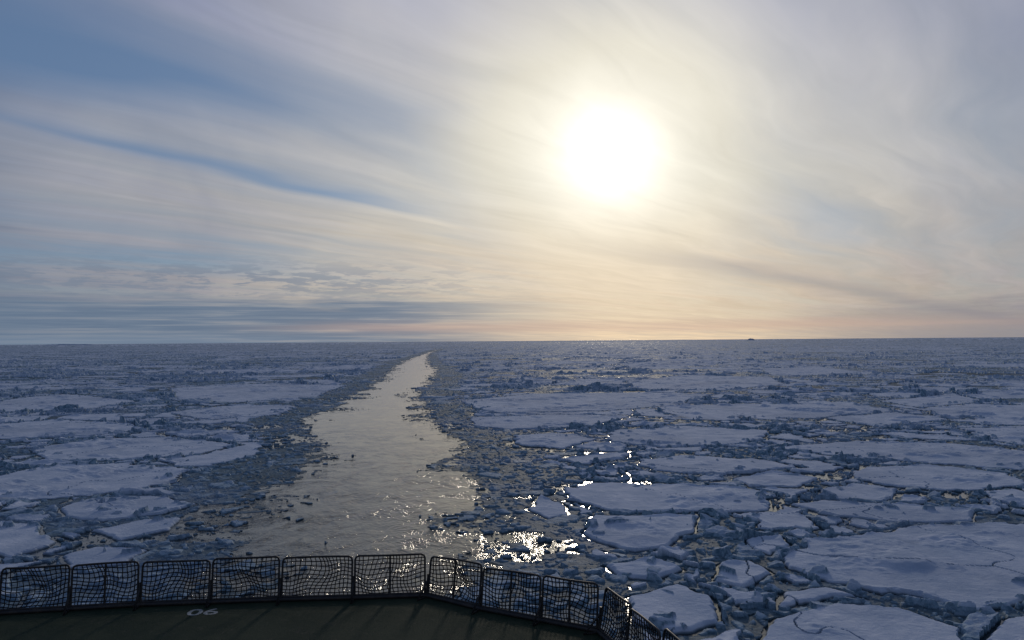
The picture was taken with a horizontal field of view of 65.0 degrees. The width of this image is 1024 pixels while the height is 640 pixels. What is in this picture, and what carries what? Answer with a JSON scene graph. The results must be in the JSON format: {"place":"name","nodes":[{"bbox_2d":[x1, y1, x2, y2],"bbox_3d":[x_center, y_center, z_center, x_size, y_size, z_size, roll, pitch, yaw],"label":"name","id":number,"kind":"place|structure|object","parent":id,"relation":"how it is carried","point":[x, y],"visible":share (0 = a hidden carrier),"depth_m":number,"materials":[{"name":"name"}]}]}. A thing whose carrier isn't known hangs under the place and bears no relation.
{"place":"outdoors","nodes":[
{"label":"outdoors","id":0,"kind":"place"},
{"bbox_2d":[0,337,1023,639],"bbox_3d":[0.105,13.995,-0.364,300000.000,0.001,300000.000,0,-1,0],"label":"sea water","id":1,"kind":"structure","parent":0,"point":[84,539],"depth_m":60.05,"materials":[{"name":"grey liquid"}]},
{"bbox_2d":[0,520,62,557],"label":"ice floe","id":2,"kind":"object","parent":1,"relation":"on","point":[20,538],"visible":0.98,"depth_m":57.13,"materials":[{"name":"white ice"}]},
{"bbox_2d":[0,393,135,411],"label":"ice floe","id":3,"kind":"object","parent":1,"relation":"on","point":[46,402],"visible":0.88,"depth_m":192.26,"materials":[{"name":"white ice"}]},
{"bbox_2d":[0,416,151,439],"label":"ice floe","id":4,"kind":"object","parent":1,"relation":"on","point":[44,428],"visible":0.93,"depth_m":131.44,"materials":[{"name":"white ice"}]},
{"bbox_2d":[0,461,189,500],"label":"ice floe","id":5,"kind":"object","parent":1,"relation":"on","point":[71,480],"visible":0.98,"depth_m":82.02,"materials":[{"name":"white ice"}]},
{"bbox_2d":[56,542,153,569],"bbox_3d":[-26.989,15.416,52.575,5.983,0.719,5.926,0,-1,0],"label":"ice floe","id":6,"kind":"object","parent":1,"relation":"on","point":[118,552],"visible":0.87,"depth_m":52.73,"materials":[{"name":"white ice"}]},
{"bbox_2d":[57,493,197,521],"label":"ice floe","id":7,"kind":"object","parent":1,"relation":"on","point":[107,509],"visible":0.95,"depth_m":67.68,"materials":[{"name":"white ice"}]},
{"bbox_2d":[84,516,181,541],"bbox_3d":[-27.649,15.624,61.076,5.738,0.755,7.700,-1,-2,36],"label":"ice floe","id":8,"kind":"object","parent":1,"relation":"on","point":[135,529],"visible":0.95,"depth_m":60.02,"materials":[{"name":"white ice"}]},
{"bbox_2d":[29,436,239,461],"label":"ice floe","id":9,"kind":"object","parent":1,"relation":"on","point":[98,448],"visible":0.94,"depth_m":106.30,"materials":[{"name":"white ice"}]},
{"bbox_2d":[164,404,298,419],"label":"ice floe","id":10,"kind":"object","parent":1,"relation":"on","point":[231,411],"visible":0.97,"depth_m":161.41,"materials":[{"name":"white ice"}]},
{"bbox_2d":[165,380,347,402],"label":"ice floe","id":11,"kind":"object","parent":1,"relation":"on","point":[235,393],"visible":0.95,"depth_m":227.19,"materials":[{"name":"white ice"}]},
{"bbox_2d":[0,593,609,639],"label":"ship stern","id":12,"kind":"object","parent":1,"relation":"on","point":[394,617],"visible":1,"depth_m":20.15,"materials":[{"name":"green paint"}]},
{"bbox_2d":[0,553,679,639],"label":"safety net railing","id":13,"kind":"object","parent":12,"relation":"on","point":[597,620],"visible":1,"depth_m":21.41,"materials":[{"name":"metal"}]},
{"bbox_2d":[130,351,548,598],"bbox_3d":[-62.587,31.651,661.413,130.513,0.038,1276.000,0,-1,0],"label":"ship wake","id":14,"kind":"object","parent":1,"relation":"on","point":[378,493],"visible":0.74,"depth_m":68.04,"materials":[{"name":"liquid"}]},
{"bbox_2d":[0,337,1023,639],"bbox_3d":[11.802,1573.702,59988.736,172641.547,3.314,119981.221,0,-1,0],"label":"pack ice","id":15,"kind":"structure","parent":1,"relation":"on","point":[982,367],"depth_m":121.36,"materials":[{"name":"white ice"}]},
{"bbox_2d":[524,493,569,519],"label":"ice floe","id":16,"kind":"object","parent":1,"relation":"on","point":[547,508],"visible":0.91,"depth_m":66.46,"materials":[{"name":"white ice"}]},
{"bbox_2d":[467,413,633,429],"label":"ice floe","id":17,"kind":"object","parent":1,"relation":"on","point":[535,422],"visible":0.91,"depth_m":138.51,"materials":[{"name":"white ice"}]},
{"bbox_2d":[510,433,598,449],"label":"ice floe","id":18,"kind":"object","parent":1,"relation":"on","point":[561,441],"visible":0.97,"depth_m":110.42,"materials":[{"name":"white ice"}]},
{"bbox_2d":[460,391,712,412],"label":"ice floe","id":19,"kind":"object","parent":1,"relation":"on","point":[567,401],"visible":0.98,"depth_m":181.19,"materials":[{"name":"white ice"}]},
{"bbox_2d":[580,511,700,552],"bbox_3d":[10.008,15.185,58.371,10.259,0.926,11.657,0,-1,0],"label":"ice floe","id":20,"kind":"object","parent":1,"relation":"on","point":[636,533],"visible":0.97,"depth_m":58.26,"materials":[{"name":"white ice"}]},
{"bbox_2d":[600,554,686,582],"bbox_3d":[7.850,15.014,48.564,4.813,0.791,4.895,1,-2,-37],"label":"ice floe","id":21,"kind":"object","parent":1,"relation":"on","point":[648,569],"visible":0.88,"depth_m":48.28,"materials":[{"name":"white ice"}]},
{"bbox_2d":[563,479,781,513],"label":"ice floe","id":22,"kind":"object","parent":1,"relation":"on","point":[656,498],"visible":0.98,"depth_m":69.97,"materials":[{"name":"white ice"}]},
{"bbox_2d":[624,582,724,634],"bbox_3d":[8.358,14.845,41.853,5.370,0.773,8.246,0,-1,0],"label":"ice floe","id":23,"kind":"object","parent":1,"relation":"on","point":[678,608],"visible":0.89,"depth_m":41.17,"materials":[{"name":"white ice"}]},
{"bbox_2d":[604,424,771,447],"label":"ice floe","id":24,"kind":"object","parent":1,"relation":"on","point":[662,436],"visible":0.96,"depth_m":115.36,"materials":[{"name":"white ice"}]},
{"bbox_2d":[626,373,787,390],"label":"ice floe","id":25,"kind":"object","parent":1,"relation":"on","point":[712,382],"visible":0.98,"depth_m":258.08,"materials":[{"name":"white ice"}]},
{"bbox_2d":[635,455,799,475],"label":"ice floe","id":26,"kind":"object","parent":1,"relation":"on","point":[723,465],"visible":0.98,"depth_m":88.13,"materials":[{"name":"white ice"}]},
{"bbox_2d":[710,559,775,587],"bbox_3d":[13.760,14.927,47.805,3.710,0.838,6.432,-1,-2,18],"label":"ice floe","id":27,"kind":"object","parent":1,"relation":"on","point":[734,573],"visible":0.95,"depth_m":47.14,"materials":[{"name":"white ice"}]},
{"bbox_2d":[743,528,792,555],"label":"ice floe","id":28,"kind":"object","parent":1,"relation":"on","point":[767,543],"visible":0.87,"depth_m":54.88,"materials":[{"name":"white ice"}]},
{"bbox_2d":[729,470,818,487],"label":"ice floe","id":29,"kind":"object","parent":1,"relation":"on","point":[774,478],"visible":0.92,"depth_m":78.74,"materials":[{"name":"white ice"}]},
{"bbox_2d":[757,365,862,375],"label":"ice floe","id":30,"kind":"object","parent":1,"relation":"on","point":[808,370],"visible":0.92,"depth_m":346.28,"materials":[{"name":"white ice"}]},
{"bbox_2d":[772,585,869,609],"bbox_3d":[15.959,14.919,43.333,5.972,0.587,2.766,0,-2,-18],"label":"ice floe","id":31,"kind":"object","parent":1,"relation":"on","point":[805,596],"visible":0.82,"depth_m":43.34,"materials":[{"name":"white ice"}]},
{"bbox_2d":[757,601,978,639],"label":"ice floe","id":32,"kind":"object","parent":1,"relation":"on","point":[842,620],"visible":1,"depth_m":38.53,"materials":[{"name":"white ice"}]},
{"bbox_2d":[788,498,977,523],"bbox_3d":[29.501,15.289,64.821,13.868,0.762,8.443,-1,-2,33],"label":"ice floe","id":33,"kind":"object","parent":1,"relation":"on","point":[894,512],"visible":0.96,"depth_m":64.02,"materials":[{"name":"white ice"}]},
{"bbox_2d":[823,411,948,427],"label":"ice floe","id":34,"kind":"object","parent":1,"relation":"on","point":[880,419],"visible":0.92,"depth_m":137.34,"materials":[{"name":"white ice"}]},
{"bbox_2d":[772,440,1023,470],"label":"ice floe","id":35,"kind":"object","parent":1,"relation":"on","point":[941,452],"visible":0.92,"depth_m":96.34,"materials":[{"name":"white ice"}]},
{"bbox_2d":[774,521,1023,611],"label":"ice floe","id":36,"kind":"object","parent":1,"relation":"on","point":[980,565],"visible":0.94,"depth_m":49.47,"materials":[{"name":"white ice"}]},
{"bbox_2d":[880,390,978,408],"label":"ice floe","id":37,"kind":"object","parent":1,"relation":"on","point":[934,399],"visible":0.94,"depth_m":177.08,"materials":[{"name":"white ice"}]},
{"bbox_2d":[845,463,1023,491],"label":"ice floe","id":38,"kind":"object","parent":1,"relation":"on","point":[935,477],"visible":0.98,"depth_m":79.03,"materials":[{"name":"white ice"}]},
{"bbox_2d":[957,424,1023,445],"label":"ice floe","id":39,"kind":"object","parent":1,"relation":"on","point":[1012,435],"visible":0.9,"depth_m":116.09,"materials":[{"name":"white ice"}]},
{"bbox_2d":[979,612,1023,639],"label":"ice floe","id":40,"kind":"object","parent":1,"relation":"on","point":[1010,628],"visible":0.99,"depth_m":37.92,"materials":[{"name":"white ice"}]},
{"bbox_2d":[0,0,1023,344],"label":"sky","id":41,"kind":"structure","parent":0,"point":[172,171],"materials":[{"name":"blue"}]}
]}

